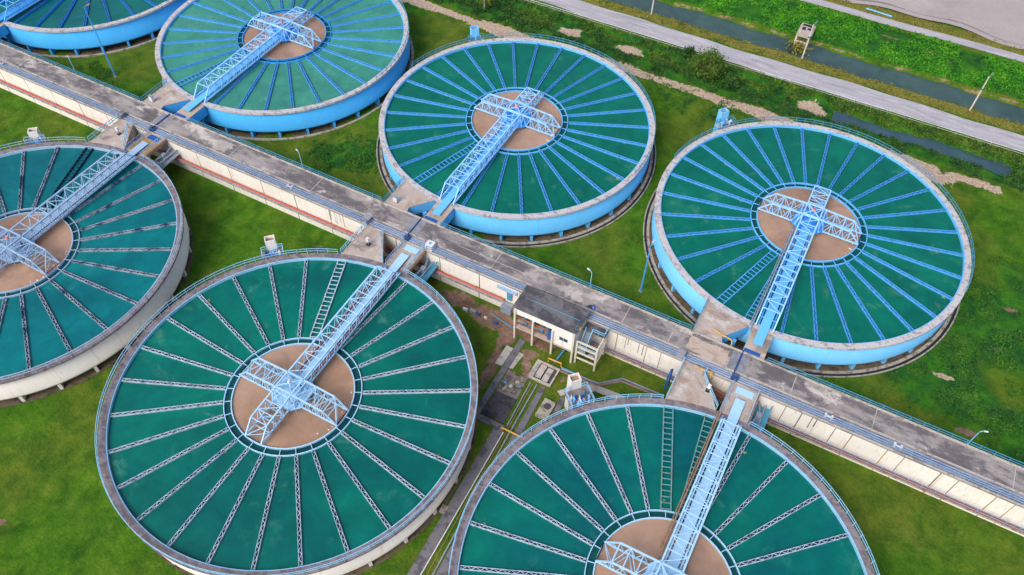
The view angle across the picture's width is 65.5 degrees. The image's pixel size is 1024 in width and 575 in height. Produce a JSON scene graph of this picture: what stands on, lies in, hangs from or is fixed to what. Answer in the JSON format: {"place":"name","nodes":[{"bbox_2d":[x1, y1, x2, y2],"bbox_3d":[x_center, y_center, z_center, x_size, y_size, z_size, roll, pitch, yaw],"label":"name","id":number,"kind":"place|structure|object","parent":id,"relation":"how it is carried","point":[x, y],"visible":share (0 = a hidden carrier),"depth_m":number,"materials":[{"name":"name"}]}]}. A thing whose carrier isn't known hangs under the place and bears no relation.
{"place":"outdoors","nodes":[
{"label":"outdoors","id":0,"kind":"place"},
{"bbox_2d":[407,427,502,574],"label":"path","id":1,"kind":"structure","parent":0,"point":[432,542],"depth_m":104.90,"materials":[{"name":"grey concrete"}]},
{"bbox_2d":[435,385,545,574],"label":"path","id":2,"kind":"structure","parent":0,"point":[443,569],"depth_m":111.92,"materials":[{"name":"grey concrete"}]},
{"bbox_2d":[476,414,505,430],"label":"path","id":3,"kind":"structure","parent":0,"point":[488,421],"depth_m":112.46,"materials":[{"name":"grey concrete"}]},
{"bbox_2d":[476,339,525,417],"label":"path","id":4,"kind":"structure","parent":0,"point":[501,373],"depth_m":117.32,"materials":[{"name":"grey concrete"}]},
{"bbox_2d":[0,0,1023,574],"bbox_3d":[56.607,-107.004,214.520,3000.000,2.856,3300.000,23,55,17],"label":"ground","id":5,"kind":"structure","parent":0,"point":[60,514],"depth_m":128.36,"materials":[{"name":"green plant"}]},
{"bbox_2d":[0,23,8,38],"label":"bridge platform","id":6,"kind":"structure","parent":5,"relation":"on","point":[4,31],"depth_m":161.43,"materials":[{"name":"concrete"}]},
{"bbox_2d":[23,127,46,144],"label":"valve tower","id":7,"kind":"structure","parent":5,"relation":"on","point":[34,133],"depth_m":138.74,"materials":[{"name":"concrete"}]},
{"bbox_2d":[0,0,187,57],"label":"settling tank","id":8,"kind":"object","parent":5,"relation":"on","point":[40,26],"visible":0.94,"depth_m":164.33,"materials":[{"name":"concrete"}]},
{"bbox_2d":[0,0,39,21],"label":"truss bridge","id":9,"kind":"structure","parent":8,"relation":"on","point":[23,5],"depth_m":163.06,"materials":[{"name":"blue paint"}]},
{"bbox_2d":[0,137,192,407],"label":"settling tank","id":10,"kind":"object","parent":5,"relation":"on","point":[119,246],"visible":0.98,"depth_m":122.71,"materials":[{"name":"concrete"}]},
{"bbox_2d":[0,141,148,274],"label":"truss bridge","id":11,"kind":"structure","parent":10,"relation":"on","point":[16,247],"depth_m":126.59,"materials":[{"name":"blue paint"}]},
{"bbox_2d":[84,3,117,77],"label":"light mast","id":12,"kind":"object","parent":5,"relation":"on","point":[115,75],"visible":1,"depth_m":155.01,"materials":[{"name":"blue metal"}]},
{"bbox_2d":[87,114,178,168],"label":"bridge platform","id":13,"kind":"structure","parent":5,"relation":"on","point":[124,140],"depth_m":139.93,"materials":[{"name":"concrete"}]},
{"bbox_2d":[140,78,207,123],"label":"bridge platform","id":14,"kind":"structure","parent":5,"relation":"on","point":[167,97],"depth_m":146.65,"materials":[{"name":"concrete"}]},
{"bbox_2d":[148,94,154,101],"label":"control cabinet","id":15,"kind":"object","parent":14,"relation":"on","point":[150,97],"visible":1,"depth_m":145.61,"materials":[{"name":"white metal"}]},
{"bbox_2d":[261,235,283,259],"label":"valve tower","id":16,"kind":"structure","parent":5,"relation":"on","point":[271,246],"depth_m":123.50,"materials":[{"name":"concrete"}]},
{"bbox_2d":[155,0,413,140],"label":"settling tank","id":17,"kind":"object","parent":5,"relation":"on","point":[356,59],"visible":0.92,"depth_m":155.43,"materials":[{"name":"concrete"}]},
{"bbox_2d":[183,6,320,110],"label":"truss bridge","id":18,"kind":"structure","parent":17,"relation":"on","point":[280,33],"depth_m":155.93,"materials":[{"name":"blue paint"}]},
{"bbox_2d":[95,248,477,574],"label":"settling tank","id":19,"kind":"object","parent":5,"relation":"on","point":[195,480],"visible":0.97,"depth_m":105.76,"materials":[{"name":"concrete"}]},
{"bbox_2d":[239,253,408,443],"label":"truss bridge","id":20,"kind":"structure","parent":19,"relation":"on","point":[291,391],"depth_m":109.37,"materials":[{"name":"blue paint"}]},
{"bbox_2d":[340,220,437,283],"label":"bridge platform","id":21,"kind":"structure","parent":5,"relation":"on","point":[359,247],"depth_m":124.55,"materials":[{"name":"concrete"}]},
{"bbox_2d":[384,176,453,226],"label":"bridge platform","id":22,"kind":"structure","parent":5,"relation":"on","point":[412,199],"depth_m":131.38,"materials":[{"name":"concrete"}]},
{"bbox_2d":[392,194,397,202],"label":"control cabinet","id":23,"kind":"object","parent":22,"relation":"on","point":[395,197],"visible":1,"depth_m":130.19,"materials":[{"name":"white metal"}]},
{"bbox_2d":[439,504,448,513],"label":"concrete pad","id":24,"kind":"object","parent":5,"relation":"on","point":[443,508],"visible":1,"depth_m":104.42,"materials":[{"name":"grey concrete"}]},
{"bbox_2d":[420,432,503,574],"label":"ground pipe","id":25,"kind":"object","parent":5,"relation":"on","point":[461,504],"visible":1,"depth_m":104.65,"materials":[{"name":"grey metal"}]},
{"bbox_2d":[468,25,483,42],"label":"valve tower","id":26,"kind":"structure","parent":5,"relation":"on","point":[474,31],"depth_m":158.91,"materials":[{"name":"metal"}]},
{"bbox_2d":[427,384,532,574],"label":"ground pipe","id":27,"kind":"object","parent":5,"relation":"on","point":[477,482],"visible":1,"depth_m":106.67,"materials":[{"name":"grey metal"}]},
{"bbox_2d":[432,384,536,574],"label":"ground pipe","id":28,"kind":"object","parent":5,"relation":"on","point":[488,470],"visible":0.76,"depth_m":109.82,"materials":[{"name":"metal"}]},
{"bbox_2d":[481,391,516,423],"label":"dark slab","id":29,"kind":"structure","parent":5,"relation":"on","point":[499,406],"depth_m":114.01,"materials":[{"name":"grey concrete"}]},
{"bbox_2d":[495,345,512,365],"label":"concrete pad","id":30,"kind":"object","parent":5,"relation":"on","point":[503,356],"visible":1,"depth_m":119.55,"materials":[{"name":"grey concrete"}]},
{"bbox_2d":[500,427,520,437],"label":"ground pipe","id":31,"kind":"object","parent":5,"relation":"on","point":[510,431],"visible":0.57,"depth_m":110.87,"materials":[{"name":"metal"}]},
{"bbox_2d":[496,369,526,398],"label":"rubble slab","id":32,"kind":"structure","parent":5,"relation":"on","point":[510,377],"depth_m":116.43,"materials":[{"name":"grey concrete"}]},
{"bbox_2d":[0,39,1023,536],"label":"water channel","id":33,"kind":"object","parent":5,"relation":"on","point":[978,479],"visible":0.81,"depth_m":119.17,"materials":[{"name":"concrete"}]},
{"bbox_2d":[115,110,126,118],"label":"concrete box","id":34,"kind":"object","parent":33,"relation":"on","point":[121,114],"visible":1,"depth_m":143.10,"materials":[{"name":"grey concrete"}]},
{"bbox_2d":[149,125,156,131],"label":"valve","id":35,"kind":"object","parent":33,"relation":"on","point":[152,128],"visible":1,"depth_m":141.24,"materials":[{"name":"blue paint"}]},
{"bbox_2d":[149,112,171,130],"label":"deck pipe","id":36,"kind":"object","parent":33,"relation":"on","point":[165,117],"visible":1,"depth_m":142.99,"materials":[{"name":"blue metal"}]},
{"bbox_2d":[0,80,504,300],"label":"orange pipe","id":37,"kind":"object","parent":33,"relation":"on","point":[309,215],"visible":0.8,"depth_m":136.71,"materials":[{"name":"metal"}]},
{"bbox_2d":[361,214,371,223],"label":"concrete box","id":38,"kind":"object","parent":33,"relation":"on","point":[367,218],"visible":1,"depth_m":127.70,"materials":[{"name":"grey concrete"}]},
{"bbox_2d":[403,233,410,240],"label":"valve","id":39,"kind":"object","parent":33,"relation":"on","point":[407,237],"visible":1,"depth_m":125.77,"materials":[{"name":"blue paint"}]},
{"bbox_2d":[408,216,422,233],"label":"deck pipe","id":40,"kind":"object","parent":33,"relation":"on","point":[415,225],"visible":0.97,"depth_m":127.70,"materials":[{"name":"blue metal"}]},
{"bbox_2d":[425,240,435,250],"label":"water cistern","id":41,"kind":"object","parent":33,"relation":"on","point":[431,243],"visible":0.97,"depth_m":124.19,"materials":[{"name":"white paint"}]},
{"bbox_2d":[497,284,517,315],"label":"wall duct","id":42,"kind":"object","parent":33,"relation":"attached to","point":[506,309],"depth_m":122.38,"materials":[{"name":"blue metal"}]},
{"bbox_2d":[676,347,686,359],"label":"concrete box","id":43,"kind":"object","parent":33,"relation":"on","point":[682,351],"visible":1,"depth_m":112.21,"materials":[{"name":"grey concrete"}]},
{"bbox_2d":[730,373,738,381],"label":"valve","id":44,"kind":"object","parent":33,"relation":"on","point":[735,376],"visible":1,"depth_m":110.27,"materials":[{"name":"blue paint"}]},
{"bbox_2d":[731,350,743,379],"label":"deck pipe","id":45,"kind":"object","parent":33,"relation":"on","point":[739,360],"visible":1,"depth_m":112.12,"materials":[{"name":"blue metal"}]},
{"bbox_2d":[591,343,1023,532],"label":"rusty pipe","id":46,"kind":"object","parent":33,"relation":"on","point":[837,451],"visible":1,"depth_m":107.85,"materials":[{"name":"brown metal"}]},
{"bbox_2d":[592,341,1023,530],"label":"rusty pipe","id":47,"kind":"object","parent":33,"relation":"on","point":[844,452],"visible":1,"depth_m":107.78,"materials":[{"name":"brown metal"}]},
{"bbox_2d":[966,430,988,444],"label":"deck lamp","id":48,"kind":"object","parent":33,"relation":"on","point":[976,435],"visible":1,"depth_m":102.74,"materials":[{"name":"metal"}]},
{"bbox_2d":[376,33,655,247],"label":"settling tank","id":49,"kind":"object","parent":5,"relation":"on","point":[584,171],"visible":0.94,"depth_m":142.25,"materials":[{"name":"concrete"}]},
{"bbox_2d":[432,87,560,215],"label":"truss bridge","id":50,"kind":"structure","parent":49,"relation":"on","point":[516,117],"depth_m":140.50,"materials":[{"name":"blue paint"}]},
{"bbox_2d":[509,352,523,368],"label":"concrete pad","id":51,"kind":"object","parent":5,"relation":"on","point":[519,356],"visible":1,"depth_m":119.08,"materials":[{"name":"grey concrete"}]},
{"bbox_2d":[506,382,530,425],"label":"ground pipe","id":52,"kind":"object","parent":5,"relation":"on","point":[518,404],"visible":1,"depth_m":114.26,"materials":[{"name":"metal"}]},
{"bbox_2d":[527,359,559,386],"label":"sump pit","id":53,"kind":"object","parent":5,"relation":"on","point":[544,373],"visible":1,"depth_m":117.55,"materials":[{"name":"concrete"}]},
{"bbox_2d":[535,398,555,420],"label":"manhole slab","id":54,"kind":"structure","parent":5,"relation":"on","point":[545,409],"depth_m":113.61,"materials":[{"name":"concrete"}]},
{"bbox_2d":[77,60,1023,460],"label":"field weeds","id":55,"kind":"object","parent":5,"relation":"on","point":[921,372],"visible":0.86,"depth_m":121.67,"materials":[{"name":"green plant"}]},
{"bbox_2d":[512,285,589,362],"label":"control building","id":56,"kind":"structure","parent":5,"relation":"on","point":[553,320],"depth_m":116.27,"materials":[{"name":"concrete"}]},
{"bbox_2d":[547,331,550,340],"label":"door","id":57,"kind":"structure","parent":56,"relation":"in","point":[549,332],"depth_m":117.40,"materials":[{"name":"blue paint"}]},
{"bbox_2d":[157,87,947,380],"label":"kerb weeds","id":58,"kind":"object","parent":5,"relation":"on","point":[572,242],"visible":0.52,"depth_m":134.13,"materials":[{"name":"green plant"}]},
{"bbox_2d":[547,357,561,366],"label":"ground pipe","id":59,"kind":"object","parent":5,"relation":"on","point":[555,361],"visible":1,"depth_m":118.21,"materials":[{"name":"metal"}]},
{"bbox_2d":[564,372,594,410],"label":"valve tower","id":60,"kind":"structure","parent":5,"relation":"on","point":[575,392],"depth_m":108.34,"materials":[{"name":"concrete"}]},
{"bbox_2d":[574,322,608,370],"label":"stair frame","id":61,"kind":"object","parent":5,"relation":"on","point":[591,328],"visible":1,"depth_m":115.92,"materials":[{"name":"beige paint"}]},
{"bbox_2d":[560,369,661,397],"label":"pipe trench","id":62,"kind":"object","parent":5,"relation":"on","point":[615,383],"visible":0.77,"depth_m":116.80,"materials":[{"name":"grey concrete"}]},
{"bbox_2d":[559,371,662,397],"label":"ground pipe","id":63,"kind":"object","parent":62,"relation":"on","point":[615,382],"visible":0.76,"depth_m":116.51,"materials":[{"name":"metal"}]},
{"bbox_2d":[561,368,662,395],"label":"ground pipe","id":64,"kind":"object","parent":62,"relation":"on","point":[614,380],"visible":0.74,"depth_m":116.81,"materials":[{"name":"metal"}]},
{"bbox_2d":[638,240,654,292],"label":"light mast","id":65,"kind":"object","parent":5,"relation":"on","point":[640,290],"visible":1,"depth_m":123.92,"materials":[{"name":"metal"}]},
{"bbox_2d":[448,394,879,574],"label":"settling tank","id":66,"kind":"object","parent":5,"relation":"on","point":[569,492],"visible":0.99,"depth_m":99.52,"materials":[{"name":"concrete"}]},
{"bbox_2d":[595,398,744,574],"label":"truss bridge","id":67,"kind":"structure","parent":66,"relation":"on","point":[661,567],"depth_m":97.49,"materials":[{"name":"blue paint"}]},
{"bbox_2d":[663,369,672,391],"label":"pipe loop","id":68,"kind":"object","parent":5,"relation":"on","point":[670,375],"visible":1,"depth_m":110.96,"materials":[{"name":"blue paint"}]},
{"bbox_2d":[680,46,695,57],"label":"broadleaf tree","id":69,"kind":"object","parent":5,"relation":"on","point":[688,52],"visible":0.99,"depth_m":165.64,"materials":[{"name":"green plant"}]},
{"bbox_2d":[687,46,728,80],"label":"broadleaf tree","id":70,"kind":"object","parent":5,"relation":"on","point":[714,59],"visible":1,"depth_m":159.87,"materials":[{"name":"green plant"}]},
{"bbox_2d":[665,358,771,431],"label":"bridge platform","id":71,"kind":"structure","parent":5,"relation":"on","point":[690,383],"depth_m":109.03,"materials":[{"name":"concrete"}]},
{"bbox_2d":[696,366,712,381],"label":"yellow pipe","id":72,"kind":"object","parent":71,"relation":"attached to","point":[706,371],"visible":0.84,"depth_m":110.93,"materials":[{"name":"metal"}]},
{"bbox_2d":[705,384,711,392],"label":"junction post","id":73,"kind":"object","parent":71,"relation":"on","point":[707,390],"visible":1,"depth_m":108.92,"materials":[{"name":"metal"}]},
{"bbox_2d":[425,0,1023,192],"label":"ditch shrubs","id":74,"kind":"object","parent":5,"relation":"on","point":[897,144],"visible":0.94,"depth_m":162.62,"materials":[{"name":"green plant"}]},
{"bbox_2d":[713,108,735,131],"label":"valve tower","id":75,"kind":"structure","parent":5,"relation":"on","point":[723,116],"depth_m":143.94,"materials":[{"name":"metal"}]},
{"bbox_2d":[721,73,739,91],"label":"broadleaf tree","id":76,"kind":"object","parent":5,"relation":"on","point":[729,81],"visible":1,"depth_m":159.57,"materials":[{"name":"green plant"}]},
{"bbox_2d":[693,297,772,359],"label":"bridge platform","id":77,"kind":"structure","parent":5,"relation":"on","point":[711,316],"depth_m":116.09,"materials":[{"name":"concrete"}]},
{"bbox_2d":[711,328,732,345],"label":"yellow pipe","id":78,"kind":"object","parent":77,"relation":"attached to","point":[723,335],"visible":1,"depth_m":114.16,"materials":[{"name":"metal"}]},
{"bbox_2d":[485,0,1023,166],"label":"ditch plants","id":79,"kind":"object","parent":5,"relation":"on","point":[964,141],"visible":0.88,"depth_m":155.80,"materials":[{"name":"green plant"}]},
{"bbox_2d":[525,0,1022,153],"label":"roadside fence","id":80,"kind":"object","parent":5,"relation":"on","point":[788,79],"visible":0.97,"depth_m":160.52,"materials":[{"name":"metal"}]},
{"bbox_2d":[583,0,1023,133],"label":"verge grass","id":81,"kind":"structure","parent":5,"relation":"on","point":[873,81],"depth_m":170.41,"materials":[{"name":"green plant"}]},
{"bbox_2d":[643,117,974,377],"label":"settling tank","id":82,"kind":"object","parent":5,"relation":"on","point":[887,293],"visible":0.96,"depth_m":127.17,"materials":[{"name":"concrete"}]},
{"bbox_2d":[749,185,861,346],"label":"truss bridge","id":83,"kind":"structure","parent":82,"relation":"on","point":[806,222],"depth_m":125.50,"materials":[{"name":"blue paint"}]},
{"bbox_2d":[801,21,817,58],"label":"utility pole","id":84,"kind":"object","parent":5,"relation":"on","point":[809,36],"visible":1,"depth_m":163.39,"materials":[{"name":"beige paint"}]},
{"bbox_2d":[695,0,1023,100],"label":"bank grass","id":85,"kind":"structure","parent":5,"relation":"on","point":[934,48],"depth_m":169.87,"materials":[{"name":"green plant"}]},
{"bbox_2d":[866,8,891,16],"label":"blue pipe","id":86,"kind":"object","parent":5,"relation":"on","point":[879,12],"visible":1,"depth_m":177.69,"materials":[{"name":"blue metal"}]},
{"bbox_2d":[843,0,1023,48],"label":"mud flat","id":87,"kind":"structure","parent":5,"relation":"on","point":[1003,19],"depth_m":178.30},
{"bbox_2d":[860,0,1023,45],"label":"wet mud line","id":88,"kind":"object","parent":87,"relation":"on","point":[940,18],"visible":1,"depth_m":176.73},
{"bbox_2d":[969,72,992,110],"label":"utility pole","id":89,"kind":"object","parent":5,"relation":"on","point":[982,88],"visible":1,"depth_m":153.71,"materials":[{"name":"beige paint"}]},
{"bbox_2d":[550,397,564,418],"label":"path","id":90,"kind":"structure","parent":0,"point":[558,407],"depth_m":114.22,"materials":[{"name":"grey concrete"}]},
{"bbox_2d":[557,384,625,398],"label":"path","id":91,"kind":"structure","parent":0,"point":[601,390],"depth_m":115.86,"materials":[{"name":"concrete"}]},
{"bbox_2d":[540,0,1023,151],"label":"road","id":92,"kind":"structure","parent":0,"point":[865,95],"depth_m":162.93,"materials":[{"name":"grey asphalt"}]},
{"bbox_2d":[606,0,1023,123],"bbox_3d":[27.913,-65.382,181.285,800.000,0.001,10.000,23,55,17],"label":"canal water","id":93,"kind":"structure","parent":0,"point":[914,83],"depth_m":167.53,"materials":[{"name":"grey liquid"}]},
{"bbox_2d":[785,38,812,55],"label":"dead reeds","id":94,"kind":"object","parent":93,"relation":"in","point":[799,46],"visible":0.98,"depth_m":169.06,"materials":[{"name":"yellow plant"}]},
{"bbox_2d":[793,22,815,48],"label":"canal gate","id":95,"kind":"structure","parent":93,"relation":"in","point":[804,30],"depth_m":169.17,"materials":[{"name":"beige paint"}]},
{"bbox_2d":[801,0,1023,61],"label":"road","id":96,"kind":"structure","parent":0,"point":[954,39],"depth_m":173.79,"materials":[{"name":"grey asphalt"}]},
{"bbox_2d":[832,109,1012,175],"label":"ditch water","id":97,"kind":"structure","parent":0,"point":[997,168],"depth_m":151.82,"materials":[{"name":"grey liquid"}]}
]}

